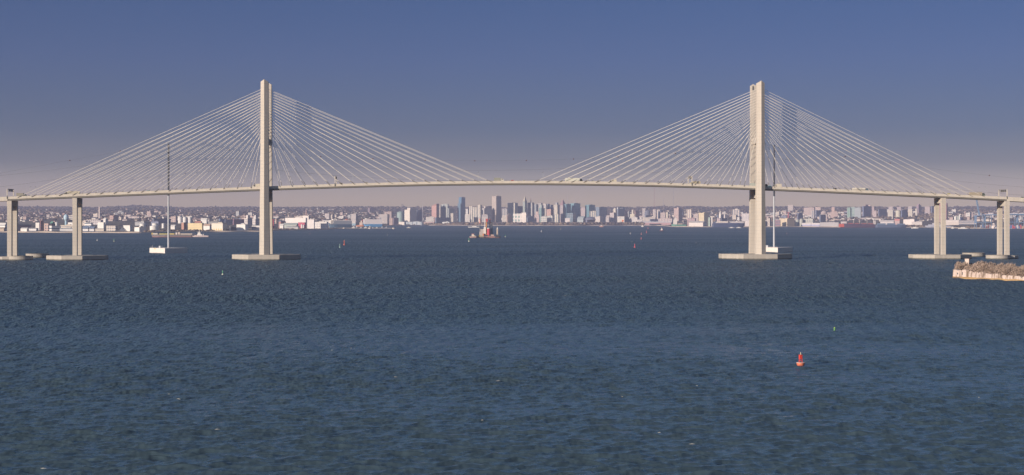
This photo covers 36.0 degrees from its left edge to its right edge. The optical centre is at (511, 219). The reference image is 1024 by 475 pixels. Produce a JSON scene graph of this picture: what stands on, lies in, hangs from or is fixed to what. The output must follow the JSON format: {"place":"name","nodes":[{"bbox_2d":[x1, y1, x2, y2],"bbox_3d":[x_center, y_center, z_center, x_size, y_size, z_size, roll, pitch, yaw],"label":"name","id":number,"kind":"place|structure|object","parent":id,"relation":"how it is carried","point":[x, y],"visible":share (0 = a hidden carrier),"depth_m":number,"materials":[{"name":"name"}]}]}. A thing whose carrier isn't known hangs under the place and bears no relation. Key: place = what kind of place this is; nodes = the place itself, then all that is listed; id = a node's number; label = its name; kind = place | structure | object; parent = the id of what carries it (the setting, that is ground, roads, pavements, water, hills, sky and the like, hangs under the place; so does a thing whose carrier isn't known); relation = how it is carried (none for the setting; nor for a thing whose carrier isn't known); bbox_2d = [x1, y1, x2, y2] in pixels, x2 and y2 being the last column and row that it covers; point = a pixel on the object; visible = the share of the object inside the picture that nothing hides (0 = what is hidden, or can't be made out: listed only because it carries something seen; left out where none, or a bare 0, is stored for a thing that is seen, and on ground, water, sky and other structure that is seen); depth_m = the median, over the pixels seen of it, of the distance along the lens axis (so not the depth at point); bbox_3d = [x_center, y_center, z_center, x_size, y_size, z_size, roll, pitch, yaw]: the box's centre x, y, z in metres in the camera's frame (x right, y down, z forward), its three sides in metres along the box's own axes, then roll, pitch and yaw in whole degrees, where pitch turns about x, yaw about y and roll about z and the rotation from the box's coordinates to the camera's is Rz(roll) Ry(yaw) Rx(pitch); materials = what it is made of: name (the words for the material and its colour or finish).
{"place":"outdoors","nodes":[
{"label":"outdoors","id":0,"kind":"place"},
{"bbox_2d":[97,222,104,227],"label":"warehouse","id":1,"kind":"structure","parent":0,"point":[100,224],"depth_m":5805.39,"materials":[{"name":"paint"}]},
{"bbox_2d":[0,225,1023,474],"bbox_3d":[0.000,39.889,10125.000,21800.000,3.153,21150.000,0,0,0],"label":"water","id":2,"kind":"structure","parent":0,"point":[432,349],"depth_m":464.43,"materials":[{"name":"blue liquid"}]},
{"bbox_2d":[8,256,32,259],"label":"protection dolphin","id":3,"kind":"object","parent":2,"relation":"in","point":[20,257],"visible":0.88,"depth_m":1531.61,"materials":[{"name":"concrete"}]},
{"bbox_2d":[26,253,48,257],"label":"protection dolphin","id":4,"kind":"object","parent":2,"relation":"in","point":[38,255],"visible":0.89,"depth_m":1636.18,"materials":[{"name":"concrete"}]},
{"bbox_2d":[150,143,186,252],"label":"power pylon","id":5,"kind":"object","parent":2,"relation":"in","point":[161,249],"visible":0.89,"depth_m":1865.16,"materials":[{"name":"metal"}]},
{"bbox_2d":[173,151,767,170],"bbox_3d":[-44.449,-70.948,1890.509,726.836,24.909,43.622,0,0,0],"label":"power line","id":6,"kind":"object","parent":5,"relation":"hanging from","point":[478,170],"visible":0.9,"depth_m":1890.55,"materials":[{"name":"metal"}]},
{"bbox_2d":[170,144,770,160],"bbox_3d":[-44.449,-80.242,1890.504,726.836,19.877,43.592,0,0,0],"label":"power line","id":7,"kind":"object","parent":5,"relation":"attached to","point":[455,160],"visible":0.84,"depth_m":1888.98,"materials":[{"name":"metal"}]},
{"bbox_2d":[176,157,769,180],"bbox_3d":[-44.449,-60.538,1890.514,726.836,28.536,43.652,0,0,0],"label":"power line","id":8,"kind":"object","parent":5,"relation":"hanging from","point":[468,180],"visible":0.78,"depth_m":1889.46,"materials":[{"name":"metal"}]},
{"bbox_2d":[151,232,193,236],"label":"cargo barge","id":9,"kind":"object","parent":2,"relation":"on","point":[179,234],"visible":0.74,"depth_m":3508.59,"materials":[{"name":"paint"}]},
{"bbox_2d":[192,232,208,236],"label":"tugboat","id":10,"kind":"object","parent":2,"relation":"on","point":[199,234],"visible":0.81,"depth_m":3489.83,"materials":[{"name":"paint"}]},
{"bbox_2d":[328,219,351,227],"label":"car carrier","id":11,"kind":"object","parent":2,"relation":"on","point":[334,223],"visible":0.91,"depth_m":6985.18,"materials":[{"name":"paint"}]},
{"bbox_2d":[363,218,382,226],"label":"car carrier","id":12,"kind":"object","parent":2,"relation":"on","point":[373,222],"visible":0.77,"depth_m":8285.14,"materials":[{"name":"paint"}]},
{"bbox_2d":[479,219,494,237],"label":"dredge barge","id":13,"kind":"object","parent":2,"relation":"on","point":[484,231],"visible":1,"depth_m":3416.50,"materials":[{"name":"paint"}]},
{"bbox_2d":[0,79,1023,259],"bbox_3d":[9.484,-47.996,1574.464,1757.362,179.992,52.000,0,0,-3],"label":"cable stayed bridge","id":14,"kind":"structure","parent":2,"relation":"on","point":[757,217],"depth_m":1567.79,"materials":[{"name":"concrete"}]},
{"bbox_2d":[969,192,984,195],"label":"truck","id":15,"kind":"object","parent":14,"relation":"on","point":[974,193],"visible":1,"depth_m":1587.15,"materials":[{"name":"paint"}]},
{"bbox_2d":[671,218,686,225],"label":"green ship","id":16,"kind":"object","parent":2,"relation":"on","point":[675,223],"visible":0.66,"depth_m":8391.60,"materials":[{"name":"paint"}]},
{"bbox_2d":[712,222,744,226],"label":"navy ship","id":17,"kind":"object","parent":2,"relation":"on","point":[715,224],"visible":0.88,"depth_m":7838.01,"materials":[{"name":"paint"}]},
{"bbox_2d":[766,145,792,252],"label":"power pylon","id":18,"kind":"object","parent":2,"relation":"in","point":[781,249],"visible":0.82,"depth_m":1911.04,"materials":[{"name":"metal"}]},
{"bbox_2d":[796,352,804,365],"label":"channel buoy","id":19,"kind":"object","parent":2,"relation":"on","point":[799,363],"visible":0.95,"depth_m":430.84,"materials":[{"name":"paint"}]},
{"bbox_2d":[839,219,875,227],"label":"bulk carrier","id":20,"kind":"object","parent":2,"relation":"on","point":[843,224],"visible":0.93,"depth_m":7587.67,"materials":[{"name":"paint"}]},
{"bbox_2d":[875,223,906,227],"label":"navy ship","id":21,"kind":"object","parent":2,"relation":"on","point":[884,225],"visible":1,"depth_m":7488.69,"materials":[{"name":"paint"}]},
{"bbox_2d":[962,253,984,256],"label":"protection dolphin","id":22,"kind":"object","parent":2,"relation":"in","point":[978,254],"visible":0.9,"depth_m":1674.32,"materials":[{"name":"concrete"}]},
{"bbox_2d":[953,269,1023,280],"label":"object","id":23,"kind":"structure","parent":2,"relation":"on","point":[966,274],"depth_m":1048.61,"materials":[{"name":"stone"}]},
{"bbox_2d":[986,255,1009,258],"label":"protection dolphin","id":24,"kind":"object","parent":2,"relation":"in","point":[997,256],"visible":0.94,"depth_m":1571.59,"materials":[{"name":"concrete"}]},
{"bbox_2d":[0,206,1023,231],"bbox_3d":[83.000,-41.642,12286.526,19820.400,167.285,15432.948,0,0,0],"label":"terrain","id":25,"kind":"structure","parent":0,"point":[118,223],"depth_m":9889.08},
{"bbox_2d":[18,224,30,230],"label":"plant hall","id":26,"kind":"structure","parent":25,"relation":"on","point":[20,226],"depth_m":5123.91,"materials":[{"name":"paint"}]},
{"bbox_2d":[49,226,60,230],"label":"office block","id":27,"kind":"structure","parent":25,"relation":"on","point":[54,228],"depth_m":4808.08,"materials":[{"name":"paint"}]},
{"bbox_2d":[84,219,102,224],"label":"building","id":28,"kind":"structure","parent":25,"relation":"on","point":[94,221],"depth_m":6808.14,"materials":[{"name":"paint"}]},
{"bbox_2d":[106,226,117,230],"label":"hall","id":29,"kind":"structure","parent":25,"relation":"on","point":[111,228],"depth_m":4975.04,"materials":[{"name":"paint"}]},
{"bbox_2d":[123,225,131,230],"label":"hall","id":30,"kind":"structure","parent":25,"relation":"on","point":[127,227],"depth_m":4946.61,"materials":[{"name":"paint"}]},
{"bbox_2d":[134,226,145,231],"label":"warehouse","id":31,"kind":"structure","parent":25,"relation":"on","point":[140,229],"depth_m":4671.60,"materials":[{"name":"paint"}]},
{"bbox_2d":[152,219,170,222],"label":"hall","id":32,"kind":"structure","parent":25,"relation":"on","point":[164,220],"depth_m":7228.57,"materials":[{"name":"paint"}]},
{"bbox_2d":[181,222,186,229],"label":"factory","id":33,"kind":"structure","parent":25,"relation":"on","point":[184,225],"depth_m":5176.09,"materials":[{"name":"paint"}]},
{"bbox_2d":[188,223,203,229],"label":"factory","id":34,"kind":"structure","parent":25,"relation":"on","point":[193,226],"depth_m":5511.43,"materials":[{"name":"paint"}]},
{"bbox_2d":[203,224,211,229],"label":"factory","id":35,"kind":"structure","parent":25,"relation":"on","point":[206,226],"depth_m":5278.07,"materials":[{"name":"paint"}]},
{"bbox_2d":[212,222,226,230],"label":"factory","id":36,"kind":"structure","parent":25,"relation":"on","point":[222,226],"depth_m":5049.70,"materials":[{"name":"paint"}]},
{"bbox_2d":[233,219,243,224],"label":"warehouse","id":37,"kind":"structure","parent":25,"relation":"on","point":[237,221],"depth_m":6911.17,"materials":[{"name":"paint"}]},
{"bbox_2d":[236,223,247,230],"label":"hall","id":38,"kind":"structure","parent":25,"relation":"on","point":[241,226],"depth_m":5103.05,"materials":[{"name":"paint"}]},
{"bbox_2d":[244,215,251,227],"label":"plant building","id":39,"kind":"structure","parent":25,"relation":"on","point":[248,220],"depth_m":6209.53,"materials":[{"name":"paint"}]},
{"bbox_2d":[252,215,259,224],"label":"plant building","id":40,"kind":"structure","parent":25,"relation":"on","point":[256,221],"depth_m":6109.64,"materials":[{"name":"paint"}]},
{"bbox_2d":[284,223,298,227],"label":"shed","id":41,"kind":"structure","parent":25,"relation":"on","point":[291,224],"depth_m":6040.44,"materials":[{"name":"paint"}]},
{"bbox_2d":[285,217,306,227],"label":"warehouse","id":42,"kind":"structure","parent":25,"relation":"on","point":[295,220],"depth_m":6368.92,"materials":[{"name":"paint"}]},
{"bbox_2d":[307,219,314,228],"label":"warehouse","id":43,"kind":"structure","parent":25,"relation":"on","point":[310,223],"depth_m":6303.53,"materials":[{"name":"paint"}]},
{"bbox_2d":[315,221,327,228],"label":"terminal","id":44,"kind":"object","parent":25,"relation":"on","point":[322,224],"visible":0.86,"depth_m":6356.38,"materials":[{"name":"paint"}]},
{"bbox_2d":[351,213,357,222],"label":"apartment block","id":45,"kind":"structure","parent":25,"relation":"on","point":[354,217],"depth_m":9306.66,"materials":[{"name":"paint"}]},
{"bbox_2d":[379,214,389,223],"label":"warehouse","id":46,"kind":"structure","parent":25,"relation":"on","point":[385,218],"depth_m":10511.60,"materials":[{"name":"paint"}]},
{"bbox_2d":[397,211,403,221],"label":"building","id":47,"kind":"structure","parent":25,"relation":"on","point":[400,215],"depth_m":10703.51,"materials":[{"name":"paint"}]},
{"bbox_2d":[404,208,416,221],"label":"factory","id":48,"kind":"structure","parent":25,"relation":"on","point":[410,214],"depth_m":10620.81,"materials":[{"name":"paint"}]},
{"bbox_2d":[406,221,422,224],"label":"pier shed","id":49,"kind":"structure","parent":25,"relation":"on","point":[416,223],"depth_m":10263.26,"materials":[{"name":"paint"}]},
{"bbox_2d":[417,210,421,221],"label":"silo block","id":50,"kind":"structure","parent":25,"relation":"on","point":[419,215],"depth_m":10711.14,"materials":[{"name":"paint"}]},
{"bbox_2d":[432,204,438,221],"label":"building","id":51,"kind":"structure","parent":25,"relation":"on","point":[435,210],"depth_m":10910.35,"materials":[{"name":"paint"}]},
{"bbox_2d":[435,217,450,222],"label":"hall","id":52,"kind":"structure","parent":25,"relation":"on","point":[440,219],"depth_m":10480.94,"materials":[{"name":"paint"}]},
{"bbox_2d":[441,204,448,216],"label":"building","id":53,"kind":"structure","parent":25,"relation":"on","point":[444,210],"depth_m":10960.23,"materials":[{"name":"paint"}]},
{"bbox_2d":[458,203,464,221],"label":"glass tower","id":54,"kind":"structure","parent":25,"relation":"on","point":[461,212],"depth_m":11010.45,"materials":[{"name":"glass"}]},
{"bbox_2d":[469,206,472,221],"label":"apartment block","id":55,"kind":"structure","parent":25,"relation":"on","point":[471,212],"depth_m":10803.26,"materials":[{"name":"paint"}]},
{"bbox_2d":[473,207,476,221],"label":"apartment block","id":56,"kind":"structure","parent":25,"relation":"on","point":[474,214],"depth_m":10763.55,"materials":[{"name":"paint"}]},
{"bbox_2d":[477,204,481,221],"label":"apartment block","id":57,"kind":"structure","parent":25,"relation":"on","point":[479,211],"depth_m":10746.87,"materials":[{"name":"paint"}]},
{"bbox_2d":[482,206,491,221],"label":"office block","id":58,"kind":"structure","parent":25,"relation":"on","point":[487,210],"depth_m":10872.66,"materials":[{"name":"paint"}]},
{"bbox_2d":[492,196,500,221],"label":"skyscraper","id":59,"kind":"structure","parent":25,"relation":"on","point":[496,208],"depth_m":10914.06,"materials":[{"name":"glass"}]},
{"bbox_2d":[0,208,1022,221],"bbox_3d":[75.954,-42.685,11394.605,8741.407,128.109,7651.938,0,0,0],"label":"distant rooftops","id":60,"kind":"object","parent":25,"relation":"on","point":[828,216],"visible":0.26,"depth_m":10457.17,"materials":[{"name":"paint"}]},
{"bbox_2d":[0,204,1023,221],"bbox_3d":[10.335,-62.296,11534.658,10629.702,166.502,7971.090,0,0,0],"label":"hillside woodland","id":61,"kind":"object","parent":25,"relation":"on","point":[191,210],"visible":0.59,"depth_m":13104.34,"materials":[{"name":"brown plant"}]},
{"bbox_2d":[508,202,517,221],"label":"office tower","id":62,"kind":"structure","parent":25,"relation":"on","point":[512,207],"depth_m":11011.95,"materials":[{"name":"glass"}]},
{"bbox_2d":[513,213,520,221],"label":"building","id":63,"kind":"structure","parent":25,"relation":"on","point":[516,217],"depth_m":10433.92,"materials":[{"name":"paint"}]},
{"bbox_2d":[521,212,526,222],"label":"building","id":64,"kind":"structure","parent":25,"relation":"on","point":[523,217],"depth_m":10407.64,"materials":[{"name":"paint"}]},
{"bbox_2d":[523,197,526,212],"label":"pointed tower","id":65,"kind":"structure","parent":25,"relation":"on","point":[524,205],"depth_m":10959.73,"materials":[{"name":"paint"}]},
{"bbox_2d":[527,202,533,216],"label":"office tower","id":66,"kind":"structure","parent":25,"relation":"on","point":[530,208],"depth_m":10988.89,"materials":[{"name":"glass"}]},
{"bbox_2d":[539,205,544,221],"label":"office block","id":67,"kind":"structure","parent":25,"relation":"on","point":[541,210],"depth_m":10908.49,"materials":[{"name":"glass"}]},
{"bbox_2d":[554,202,559,213],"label":"stepped tower","id":68,"kind":"structure","parent":25,"relation":"on","point":[556,208],"depth_m":10610.04,"materials":[{"name":"paint"}]},
{"bbox_2d":[554,214,559,222],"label":"building","id":69,"kind":"structure","parent":25,"relation":"on","point":[556,217],"depth_m":10407.07,"materials":[{"name":"paint"}]},
{"bbox_2d":[560,200,564,221],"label":"pyramid tower","id":70,"kind":"structure","parent":25,"relation":"on","point":[562,203],"depth_m":10809.85,"materials":[{"name":"paint"}]},
{"bbox_2d":[564,204,570,221],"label":"glass tower","id":71,"kind":"structure","parent":25,"relation":"on","point":[567,208],"depth_m":10661.78,"materials":[{"name":"glass"}]},
{"bbox_2d":[567,213,575,221],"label":"glass block","id":72,"kind":"structure","parent":25,"relation":"on","point":[572,216],"depth_m":10409.80,"materials":[{"name":"glass"}]},
{"bbox_2d":[570,203,579,221],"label":"glass tower","id":73,"kind":"structure","parent":25,"relation":"on","point":[575,207],"depth_m":10714.21,"materials":[{"name":"glass"}]},
{"bbox_2d":[577,216,586,222],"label":"arena","id":74,"kind":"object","parent":25,"relation":"on","point":[580,218],"visible":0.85,"depth_m":10397.02,"materials":[{"name":"paint"}]},
{"bbox_2d":[585,204,594,216],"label":"glass block","id":75,"kind":"structure","parent":25,"relation":"on","point":[589,208],"depth_m":10763.55,"materials":[{"name":"glass"}]},
{"bbox_2d":[585,217,595,221],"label":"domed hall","id":76,"kind":"structure","parent":25,"relation":"on","point":[590,219],"depth_m":10354.77,"materials":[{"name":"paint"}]},
{"bbox_2d":[595,216,603,221],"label":"building","id":77,"kind":"structure","parent":25,"relation":"on","point":[600,219],"depth_m":10343.55,"materials":[{"name":"paint"}]},
{"bbox_2d":[596,207,606,221],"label":"glass block","id":78,"kind":"structure","parent":25,"relation":"on","point":[601,211],"depth_m":10668.00,"materials":[{"name":"glass"}]},
{"bbox_2d":[610,212,615,221],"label":"building","id":79,"kind":"structure","parent":25,"relation":"on","point":[612,216],"depth_m":10560.19,"materials":[{"name":"paint"}]},
{"bbox_2d":[617,207,624,215],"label":"office tower","id":80,"kind":"structure","parent":25,"relation":"on","point":[620,211],"depth_m":10765.33,"materials":[{"name":"glass"}]},
{"bbox_2d":[642,217,655,221],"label":"building","id":81,"kind":"structure","parent":25,"relation":"on","point":[645,219],"depth_m":10312.57,"materials":[{"name":"paint"}]},
{"bbox_2d":[644,222,671,224],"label":"pier shed","id":82,"kind":"structure","parent":25,"relation":"on","point":[661,223],"depth_m":10178.65,"materials":[{"name":"paint"}]},
{"bbox_2d":[658,218,672,223],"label":"building","id":83,"kind":"structure","parent":25,"relation":"on","point":[666,220],"depth_m":10211.52,"materials":[{"name":"paint"}]},
{"bbox_2d":[674,207,681,220],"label":"apartment tower","id":84,"kind":"structure","parent":25,"relation":"on","point":[678,213],"depth_m":10912.91,"materials":[{"name":"paint"}]},
{"bbox_2d":[687,209,692,217],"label":"apartment tower","id":85,"kind":"structure","parent":25,"relation":"on","point":[689,213],"depth_m":10708.16,"materials":[{"name":"paint"}]},
{"bbox_2d":[689,221,705,225],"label":"dock hall","id":86,"kind":"structure","parent":25,"relation":"on","point":[697,223],"depth_m":8124.09,"materials":[{"name":"paint"}]},
{"bbox_2d":[699,212,708,225],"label":"apartment tower","id":87,"kind":"structure","parent":25,"relation":"on","point":[703,216],"depth_m":9313.12,"materials":[{"name":"paint"}]},
{"bbox_2d":[732,209,740,216],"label":"apartment block","id":88,"kind":"structure","parent":25,"relation":"on","point":[737,212],"depth_m":10812.69,"materials":[{"name":"paint"}]},
{"bbox_2d":[742,213,748,220],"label":"building","id":89,"kind":"structure","parent":25,"relation":"on","point":[745,216],"depth_m":10208.75,"materials":[{"name":"paint"}]},
{"bbox_2d":[779,218,793,225],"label":"grain elevator","id":90,"kind":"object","parent":25,"relation":"on","point":[787,222],"visible":0.88,"depth_m":8213.89,"materials":[{"name":"paint"}]},
{"bbox_2d":[803,218,813,222],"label":"warehouse","id":91,"kind":"structure","parent":25,"relation":"on","point":[809,220],"depth_m":8361.03,"materials":[{"name":"paint"}]},
{"bbox_2d":[804,207,814,215],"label":"apartment block","id":92,"kind":"structure","parent":25,"relation":"on","point":[807,211],"depth_m":12017.35,"materials":[{"name":"paint"}]},
{"bbox_2d":[819,215,825,221],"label":"hall","id":93,"kind":"structure","parent":25,"relation":"on","point":[822,218],"depth_m":9911.21,"materials":[{"name":"paint"}]},
{"bbox_2d":[820,222,838,225],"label":"pier shed","id":94,"kind":"structure","parent":25,"relation":"on","point":[829,223],"depth_m":8233.11,"materials":[{"name":"paint"}]},
{"bbox_2d":[855,207,860,217],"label":"glass block","id":95,"kind":"structure","parent":25,"relation":"on","point":[858,212],"depth_m":10956.30,"materials":[{"name":"paint"}]},
{"bbox_2d":[862,204,870,216],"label":"hospital block","id":96,"kind":"structure","parent":25,"relation":"on","point":[866,210],"depth_m":11219.07,"materials":[{"name":"paint"}]},
{"bbox_2d":[878,209,886,216],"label":"office block","id":97,"kind":"structure","parent":25,"relation":"on","point":[882,212],"depth_m":11223.71,"materials":[{"name":"glass"}]},
{"bbox_2d":[901,210,907,216],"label":"building","id":98,"kind":"structure","parent":25,"relation":"on","point":[904,213],"depth_m":10867.55,"materials":[{"name":"paint"}]},
{"bbox_2d":[903,219,918,224],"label":"warehouse","id":99,"kind":"structure","parent":25,"relation":"on","point":[907,221],"depth_m":8821.22,"materials":[{"name":"paint"}]},
{"bbox_2d":[946,220,958,224],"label":"warehouse","id":100,"kind":"structure","parent":25,"relation":"on","point":[952,222],"depth_m":8508.73,"materials":[{"name":"paint"}]},
{"bbox_2d":[959,220,975,224],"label":"warehouse","id":101,"kind":"structure","parent":25,"relation":"on","point":[966,222],"depth_m":8412.29,"materials":[{"name":"paint"}]},
{"bbox_2d":[974,200,982,227],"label":"container crane","id":102,"kind":"object","parent":25,"relation":"on","point":[975,218],"visible":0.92,"depth_m":6506.10,"materials":[{"name":"paint"}]},
{"bbox_2d":[982,214,996,227],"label":"container crane","id":103,"kind":"object","parent":25,"relation":"on","point":[984,218],"visible":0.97,"depth_m":6506.10,"materials":[{"name":"paint"}]},
{"bbox_2d":[0,225,1023,232],"bbox_3d":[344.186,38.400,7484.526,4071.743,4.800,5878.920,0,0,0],"label":"shore embankment","id":104,"kind":"structure","parent":0,"point":[397,225],"depth_m":5947.64,"materials":[{"name":"grey concrete"}]},
{"bbox_2d":[144,222,977,231],"bbox_3d":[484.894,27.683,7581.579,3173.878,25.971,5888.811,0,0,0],"label":"shore woodland","id":105,"kind":"object","parent":104,"relation":"on","point":[553,223],"visible":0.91,"depth_m":9936.14,"materials":[{"name":"green plant"}]},
{"bbox_2d":[0,0,1023,208],"label":"sky","id":106,"kind":"structure","parent":0,"point":[936,85],"materials":[{"name":"blue"}]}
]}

